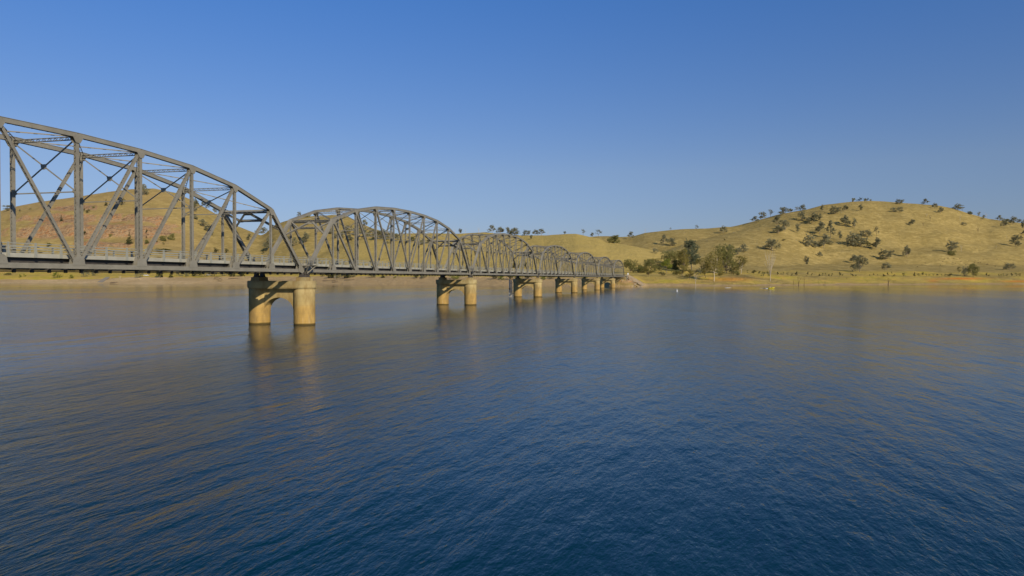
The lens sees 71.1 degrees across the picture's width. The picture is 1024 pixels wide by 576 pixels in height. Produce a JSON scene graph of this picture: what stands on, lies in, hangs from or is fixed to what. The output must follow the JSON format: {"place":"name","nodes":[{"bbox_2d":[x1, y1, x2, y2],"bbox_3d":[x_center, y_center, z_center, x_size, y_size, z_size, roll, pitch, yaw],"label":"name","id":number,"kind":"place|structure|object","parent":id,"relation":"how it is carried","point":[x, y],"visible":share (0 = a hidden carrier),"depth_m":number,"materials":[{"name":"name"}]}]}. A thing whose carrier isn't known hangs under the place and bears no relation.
{"place":"outdoors","nodes":[
{"label":"outdoors","id":0,"kind":"place"},
{"bbox_2d":[0,283,1023,575],"bbox_3d":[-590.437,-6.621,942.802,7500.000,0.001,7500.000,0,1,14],"label":"water","id":1,"kind":"structure","parent":0,"point":[566,431],"depth_m":33.12,"materials":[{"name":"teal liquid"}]},
{"bbox_2d":[247,272,316,324],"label":"bridge pier","id":2,"kind":"structure","parent":1,"relation":"in","point":[298,294],"depth_m":108.13,"materials":[{"name":"concrete"}]},
{"bbox_2d":[0,116,303,274],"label":"bridge span","id":3,"kind":"object","parent":2,"relation":"on","point":[79,258],"visible":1,"depth_m":77.36,"materials":[{"name":"grey metal"}]},
{"bbox_2d":[302,256,316,273],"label":"maintenance platform","id":4,"kind":"structure","parent":3,"relation":"attached to","point":[309,262],"depth_m":107.83,"materials":[{"name":"grey metal"}]},
{"bbox_2d":[265,206,470,275],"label":"bridge span","id":5,"kind":"object","parent":2,"relation":"on","point":[353,267],"visible":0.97,"depth_m":137.45,"materials":[{"name":"grey metal"}]},
{"bbox_2d":[436,275,476,304],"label":"bridge pier","id":6,"kind":"structure","parent":1,"relation":"in","point":[446,287],"depth_m":187.50,"materials":[{"name":"concrete"}]},
{"bbox_2d":[444,233,537,276],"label":"bridge span","id":7,"kind":"object","parent":6,"relation":"on","point":[509,271],"visible":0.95,"depth_m":221.30,"materials":[{"name":"grey metal"}]},
{"bbox_2d":[513,276,542,296],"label":"bridge pier","id":8,"kind":"structure","parent":1,"relation":"in","point":[535,284],"depth_m":266.84,"materials":[{"name":"concrete"}]},
{"bbox_2d":[509,279,513,296],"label":"depth gauge","id":9,"kind":"object","parent":8,"relation":"attached to","point":[510,288],"visible":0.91,"depth_m":269.73,"materials":[{"name":"white paint"}]},
{"bbox_2d":[518,245,574,276],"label":"bridge span","id":10,"kind":"object","parent":8,"relation":"on","point":[545,272],"visible":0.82,"depth_m":305.36,"materials":[{"name":"grey metal"}]},
{"bbox_2d":[555,276,577,292],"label":"bridge pier","id":11,"kind":"structure","parent":1,"relation":"in","point":[560,282],"depth_m":346.31,"materials":[{"name":"concrete"}]},
{"bbox_2d":[559,252,597,276],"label":"bridge span","id":12,"kind":"object","parent":11,"relation":"on","point":[582,273],"visible":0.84,"depth_m":378.59,"materials":[{"name":"grey metal"}]},
{"bbox_2d":[581,277,599,289],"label":"bridge pier","id":13,"kind":"structure","parent":1,"relation":"in","point":[595,282],"depth_m":425.71,"materials":[{"name":"concrete"}]},
{"bbox_2d":[600,277,614,287],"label":"bridge pier","id":14,"kind":"structure","parent":1,"relation":"in","point":[604,281],"depth_m":505.15,"materials":[{"name":"concrete"}]},
{"bbox_2d":[585,256,612,276],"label":"bridge span","id":15,"kind":"object","parent":14,"relation":"on","point":[605,265],"visible":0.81,"depth_m":465.43,"materials":[{"name":"grey metal"}]},
{"bbox_2d":[603,260,624,276],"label":"bridge span","id":16,"kind":"object","parent":14,"relation":"on","point":[614,267],"visible":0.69,"depth_m":544.91,"materials":[{"name":"grey metal"}]},
{"bbox_2d":[0,188,1023,286],"bbox_3d":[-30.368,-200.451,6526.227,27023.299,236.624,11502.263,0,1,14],"label":"hills","id":17,"kind":"structure","parent":0,"point":[987,242],"depth_m":1334.27,"materials":[{"name":"yellow plant"}]},
{"bbox_2d":[98,277,109,282],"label":"boat ramp","id":18,"kind":"object","parent":17,"relation":"on","point":[103,280],"visible":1,"depth_m":915.90,"materials":[{"name":"grey concrete"}]},
{"bbox_2d":[126,232,132,243],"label":"conifer","id":19,"kind":"object","parent":17,"relation":"on","point":[128,240],"visible":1,"depth_m":1301.20,"materials":[{"name":"green plant"}]},
{"bbox_2d":[142,184,149,194],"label":"gum tree","id":20,"kind":"object","parent":17,"relation":"on","point":[144,189],"visible":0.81,"depth_m":1627.74,"materials":[{"name":"green plant"}]},
{"bbox_2d":[159,235,167,240],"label":"bush","id":21,"kind":"object","parent":17,"relation":"on","point":[163,237],"visible":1,"depth_m":1329.51,"materials":[{"name":"green plant"}]},
{"bbox_2d":[168,233,174,239],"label":"bush","id":22,"kind":"object","parent":17,"relation":"on","point":[170,237],"visible":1,"depth_m":1353.82,"materials":[{"name":"green plant"}]},
{"bbox_2d":[194,198,199,209],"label":"gum tree","id":23,"kind":"object","parent":17,"relation":"on","point":[195,202],"visible":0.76,"depth_m":1582.99,"materials":[{"name":"green plant"}]},
{"bbox_2d":[198,219,207,225],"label":"gum tree","id":24,"kind":"object","parent":17,"relation":"on","point":[202,220],"visible":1,"depth_m":1498.12,"materials":[{"name":"green plant"}]},
{"bbox_2d":[262,237,273,249],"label":"gum tree","id":25,"kind":"object","parent":17,"relation":"on","point":[266,244],"visible":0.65,"depth_m":1400.76,"materials":[{"name":"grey plant"}]},
{"bbox_2d":[300,232,309,242],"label":"gum tree","id":26,"kind":"object","parent":17,"relation":"on","point":[305,237],"visible":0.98,"depth_m":1368.57,"materials":[{"name":"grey plant"}]},
{"bbox_2d":[371,230,381,238],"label":"gum tree","id":27,"kind":"object","parent":17,"relation":"on","point":[378,232],"visible":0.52,"depth_m":1252.55,"materials":[{"name":"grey plant"}]},
{"bbox_2d":[510,227,518,234],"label":"gum tree","id":28,"kind":"object","parent":17,"relation":"on","point":[514,230],"visible":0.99,"depth_m":1184.61,"materials":[{"name":"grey plant"}]},
{"bbox_2d":[607,235,620,242],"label":"bush","id":29,"kind":"object","parent":17,"relation":"on","point":[615,238],"visible":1,"depth_m":1076.61,"materials":[{"name":"green plant"}]},
{"bbox_2d":[613,276,626,280],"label":"bridge abutment","id":30,"kind":"object","parent":17,"relation":"on","point":[621,278],"visible":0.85,"depth_m":585.05,"materials":[{"name":"concrete"}]},
{"bbox_2d":[623,259,636,272],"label":"gum tree","id":31,"kind":"object","parent":17,"relation":"on","point":[628,264],"visible":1,"depth_m":782.75,"materials":[{"name":"green plant"}]},
{"bbox_2d":[615,275,644,286],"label":"riprap","id":32,"kind":"object","parent":17,"relation":"on","point":[637,281],"visible":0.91,"depth_m":584.77,"materials":[{"name":"beige stone"}]},
{"bbox_2d":[636,266,645,272],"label":"bush","id":33,"kind":"object","parent":17,"relation":"on","point":[640,268],"visible":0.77,"depth_m":775.19,"materials":[{"name":"green plant"}]},
{"bbox_2d":[644,266,653,274],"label":"gum tree","id":34,"kind":"object","parent":17,"relation":"on","point":[647,268],"visible":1,"depth_m":695.87,"materials":[{"name":"green plant"}]},
{"bbox_2d":[643,259,659,270],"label":"gum tree","id":35,"kind":"object","parent":17,"relation":"on","point":[649,262],"visible":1,"depth_m":821.02,"materials":[{"name":"green plant"}]},
{"bbox_2d":[652,258,663,264],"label":"gum tree","id":36,"kind":"object","parent":17,"relation":"on","point":[657,261],"visible":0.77,"depth_m":881.74,"materials":[{"name":"green plant"}]},
{"bbox_2d":[660,234,668,242],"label":"gum tree","id":37,"kind":"object","parent":17,"relation":"on","point":[663,237],"visible":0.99,"depth_m":1499.85,"materials":[{"name":"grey plant"}]},
{"bbox_2d":[661,258,671,272],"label":"gum tree","id":38,"kind":"object","parent":17,"relation":"on","point":[666,264],"visible":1,"depth_m":791.06,"materials":[{"name":"green plant"}]},
{"bbox_2d":[660,250,681,263],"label":"gum tree","id":39,"kind":"object","parent":17,"relation":"on","point":[672,255],"visible":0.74,"depth_m":901.82,"materials":[{"name":"green plant"}]},
{"bbox_2d":[667,238,676,245],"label":"gum tree","id":40,"kind":"object","parent":17,"relation":"on","point":[672,242],"visible":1,"depth_m":1480.25,"materials":[{"name":"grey plant"}]},
{"bbox_2d":[672,260,681,269],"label":"bush","id":41,"kind":"object","parent":17,"relation":"on","point":[675,264],"visible":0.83,"depth_m":870.59,"materials":[{"name":"green plant"}]},
{"bbox_2d":[674,249,690,267],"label":"gum tree","id":42,"kind":"object","parent":17,"relation":"on","point":[683,259],"visible":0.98,"depth_m":835.38,"materials":[{"name":"green plant"}]},
{"bbox_2d":[677,265,687,276],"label":"gum tree","id":43,"kind":"object","parent":17,"relation":"on","point":[682,269],"visible":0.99,"depth_m":718.60,"materials":[{"name":"green plant"}]},
{"bbox_2d":[684,269,694,277],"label":"gum tree","id":44,"kind":"object","parent":17,"relation":"on","point":[689,275],"visible":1,"depth_m":697.86,"materials":[{"name":"green plant"}]},
{"bbox_2d":[683,239,700,268],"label":"gum tree","id":45,"kind":"object","parent":17,"relation":"on","point":[692,246],"visible":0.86,"depth_m":849.31,"materials":[{"name":"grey plant"}]},
{"bbox_2d":[695,258,705,268],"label":"gum tree","id":46,"kind":"object","parent":17,"relation":"on","point":[696,261],"visible":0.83,"depth_m":842.08,"materials":[{"name":"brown plant"}]},
{"bbox_2d":[701,263,709,277],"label":"gum tree","id":47,"kind":"object","parent":17,"relation":"on","point":[704,271],"visible":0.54,"depth_m":728.71,"materials":[{"name":"green plant"}]},
{"bbox_2d":[704,250,727,280],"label":"gum tree","id":48,"kind":"object","parent":17,"relation":"on","point":[715,265],"visible":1,"depth_m":695.43,"materials":[{"name":"green plant"}]},
{"bbox_2d":[713,243,738,272],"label":"gum tree","id":49,"kind":"object","parent":17,"relation":"on","point":[727,258],"visible":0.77,"depth_m":799.59,"materials":[{"name":"green plant"}]},
{"bbox_2d":[733,256,747,271],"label":"gum tree","id":50,"kind":"object","parent":17,"relation":"on","point":[742,264],"visible":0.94,"depth_m":794.42,"materials":[{"name":"green plant"}]},
{"bbox_2d":[740,243,747,251],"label":"gum tree","id":51,"kind":"object","parent":17,"relation":"on","point":[743,246],"visible":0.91,"depth_m":1162.65,"materials":[{"name":"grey plant"}]},
{"bbox_2d":[764,250,774,280],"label":"gum tree","id":52,"kind":"object","parent":17,"relation":"on","point":[770,263],"visible":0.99,"depth_m":732.43,"materials":[{"name":"plant"}]},
{"bbox_2d":[762,238,781,250],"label":"gum tree","id":53,"kind":"object","parent":17,"relation":"on","point":[772,242],"visible":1,"depth_m":1197.16,"materials":[{"name":"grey plant"}]},
{"bbox_2d":[772,225,782,231],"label":"gum tree","id":54,"kind":"object","parent":17,"relation":"on","point":[778,228],"visible":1,"depth_m":1366.34,"materials":[{"name":"green plant"}]},
{"bbox_2d":[773,215,781,224],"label":"gum tree","id":55,"kind":"object","parent":17,"relation":"on","point":[776,217],"visible":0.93,"depth_m":1444.75,"materials":[{"name":"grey plant"}]},
{"bbox_2d":[778,207,787,214],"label":"gum tree","id":56,"kind":"object","parent":17,"relation":"on","point":[783,211],"visible":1,"depth_m":1799.35,"materials":[{"name":"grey plant"}]},
{"bbox_2d":[780,220,789,229],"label":"gum tree","id":57,"kind":"object","parent":17,"relation":"on","point":[784,224],"visible":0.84,"depth_m":1397.45,"materials":[{"name":"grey plant"}]},
{"bbox_2d":[797,210,806,220],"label":"gum tree","id":58,"kind":"object","parent":17,"relation":"on","point":[802,214],"visible":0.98,"depth_m":1686.89,"materials":[{"name":"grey plant"}]},
{"bbox_2d":[803,234,815,245],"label":"gum tree","id":59,"kind":"object","parent":17,"relation":"on","point":[810,238],"visible":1,"depth_m":1337.21,"materials":[{"name":"green plant"}]},
{"bbox_2d":[810,213,817,221],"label":"gum tree","id":60,"kind":"object","parent":17,"relation":"on","point":[814,216],"visible":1,"depth_m":1661.55,"materials":[{"name":"green plant"}]},
{"bbox_2d":[815,221,825,233],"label":"gum tree","id":61,"kind":"object","parent":17,"relation":"on","point":[818,228],"visible":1,"depth_m":1537.01,"materials":[{"name":"green plant"}]},
{"bbox_2d":[817,233,829,247],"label":"gum tree","id":62,"kind":"object","parent":17,"relation":"on","point":[825,239],"visible":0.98,"depth_m":1384.20,"materials":[{"name":"green plant"}]},
{"bbox_2d":[825,220,836,237],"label":"gum tree","id":63,"kind":"object","parent":17,"relation":"on","point":[830,223],"visible":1,"depth_m":1494.14,"materials":[{"name":"green plant"}]},
{"bbox_2d":[829,206,840,213],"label":"gum tree","id":64,"kind":"object","parent":17,"relation":"on","point":[834,209],"visible":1,"depth_m":1734.97,"materials":[{"name":"green plant"}]},
{"bbox_2d":[839,215,850,225],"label":"gum tree","id":65,"kind":"object","parent":17,"relation":"on","point":[844,219],"visible":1,"depth_m":1641.58,"materials":[{"name":"green plant"}]},
{"bbox_2d":[845,231,861,244],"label":"gum tree","id":66,"kind":"object","parent":17,"relation":"on","point":[851,238],"visible":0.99,"depth_m":1408.43,"materials":[{"name":"green plant"}]},
{"bbox_2d":[850,255,868,271],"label":"gum tree","id":67,"kind":"object","parent":17,"relation":"on","point":[858,261],"visible":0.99,"depth_m":940.98,"materials":[{"name":"green plant"}]},
{"bbox_2d":[854,235,867,245],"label":"gum tree","id":68,"kind":"object","parent":17,"relation":"on","point":[862,239],"visible":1,"depth_m":1407.10,"materials":[{"name":"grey plant"}]},
{"bbox_2d":[860,229,872,235],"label":"gum tree","id":69,"kind":"object","parent":17,"relation":"on","point":[866,231],"visible":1,"depth_m":1552.82,"materials":[{"name":"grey plant"}]},
{"bbox_2d":[872,237,880,247],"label":"gum tree","id":70,"kind":"object","parent":17,"relation":"on","point":[875,244],"visible":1,"depth_m":1393.69,"materials":[{"name":"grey plant"}]},
{"bbox_2d":[878,248,894,259],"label":"gum tree","id":71,"kind":"object","parent":17,"relation":"on","point":[885,251],"visible":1,"depth_m":1312.69,"materials":[{"name":"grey plant"}]},
{"bbox_2d":[881,262,892,268],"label":"gum tree","id":72,"kind":"object","parent":17,"relation":"on","point":[888,265],"visible":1,"depth_m":1024.60,"materials":[{"name":"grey plant"}]},
{"bbox_2d":[902,245,910,254],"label":"gum tree","id":73,"kind":"object","parent":17,"relation":"on","point":[907,250],"visible":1,"depth_m":1351.45,"materials":[{"name":"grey plant"}]},
{"bbox_2d":[947,250,956,254],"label":"bush","id":74,"kind":"object","parent":17,"relation":"on","point":[951,252],"visible":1,"depth_m":1379.02,"materials":[{"name":"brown plant"}]},
{"bbox_2d":[946,240,958,250],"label":"gum tree","id":75,"kind":"object","parent":17,"relation":"on","point":[953,246],"visible":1,"depth_m":1465.80,"materials":[{"name":"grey plant"}]},
{"bbox_2d":[951,203,963,208],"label":"gum tree","id":76,"kind":"object","parent":17,"relation":"on","point":[957,206],"visible":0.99,"depth_m":1986.95,"materials":[{"name":"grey plant"}]},
{"bbox_2d":[961,266,967,275],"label":"gum tree","id":77,"kind":"object","parent":17,"relation":"on","point":[965,270],"visible":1,"depth_m":922.20,"materials":[{"name":"green plant"}]},
{"bbox_2d":[968,263,979,275],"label":"gum tree","id":78,"kind":"object","parent":17,"relation":"on","point":[972,267],"visible":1,"depth_m":919.00,"materials":[{"name":"green plant"}]},
{"bbox_2d":[1000,218,1007,225],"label":"gum tree","id":79,"kind":"object","parent":17,"relation":"on","point":[1004,222],"visible":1,"depth_m":1800.51,"materials":[{"name":"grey plant"}]},
{"bbox_2d":[1002,263,1015,268],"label":"gum tree","id":80,"kind":"object","parent":17,"relation":"on","point":[1007,266],"visible":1,"depth_m":1159.31,"materials":[{"name":"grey plant"}]},
{"bbox_2d":[1008,216,1016,224],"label":"gum tree","id":81,"kind":"object","parent":17,"relation":"on","point":[1013,219],"visible":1,"depth_m":1901.43,"materials":[{"name":"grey plant"}]},
{"bbox_2d":[1009,234,1022,246],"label":"gum tree","id":82,"kind":"object","parent":17,"relation":"on","point":[1015,239],"visible":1,"depth_m":1600.73,"materials":[{"name":"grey plant"}]},
{"bbox_2d":[0,0,1023,236],"label":"sky","id":83,"kind":"structure","parent":0,"point":[555,117],"materials":[{"name":"blue"}]}
]}

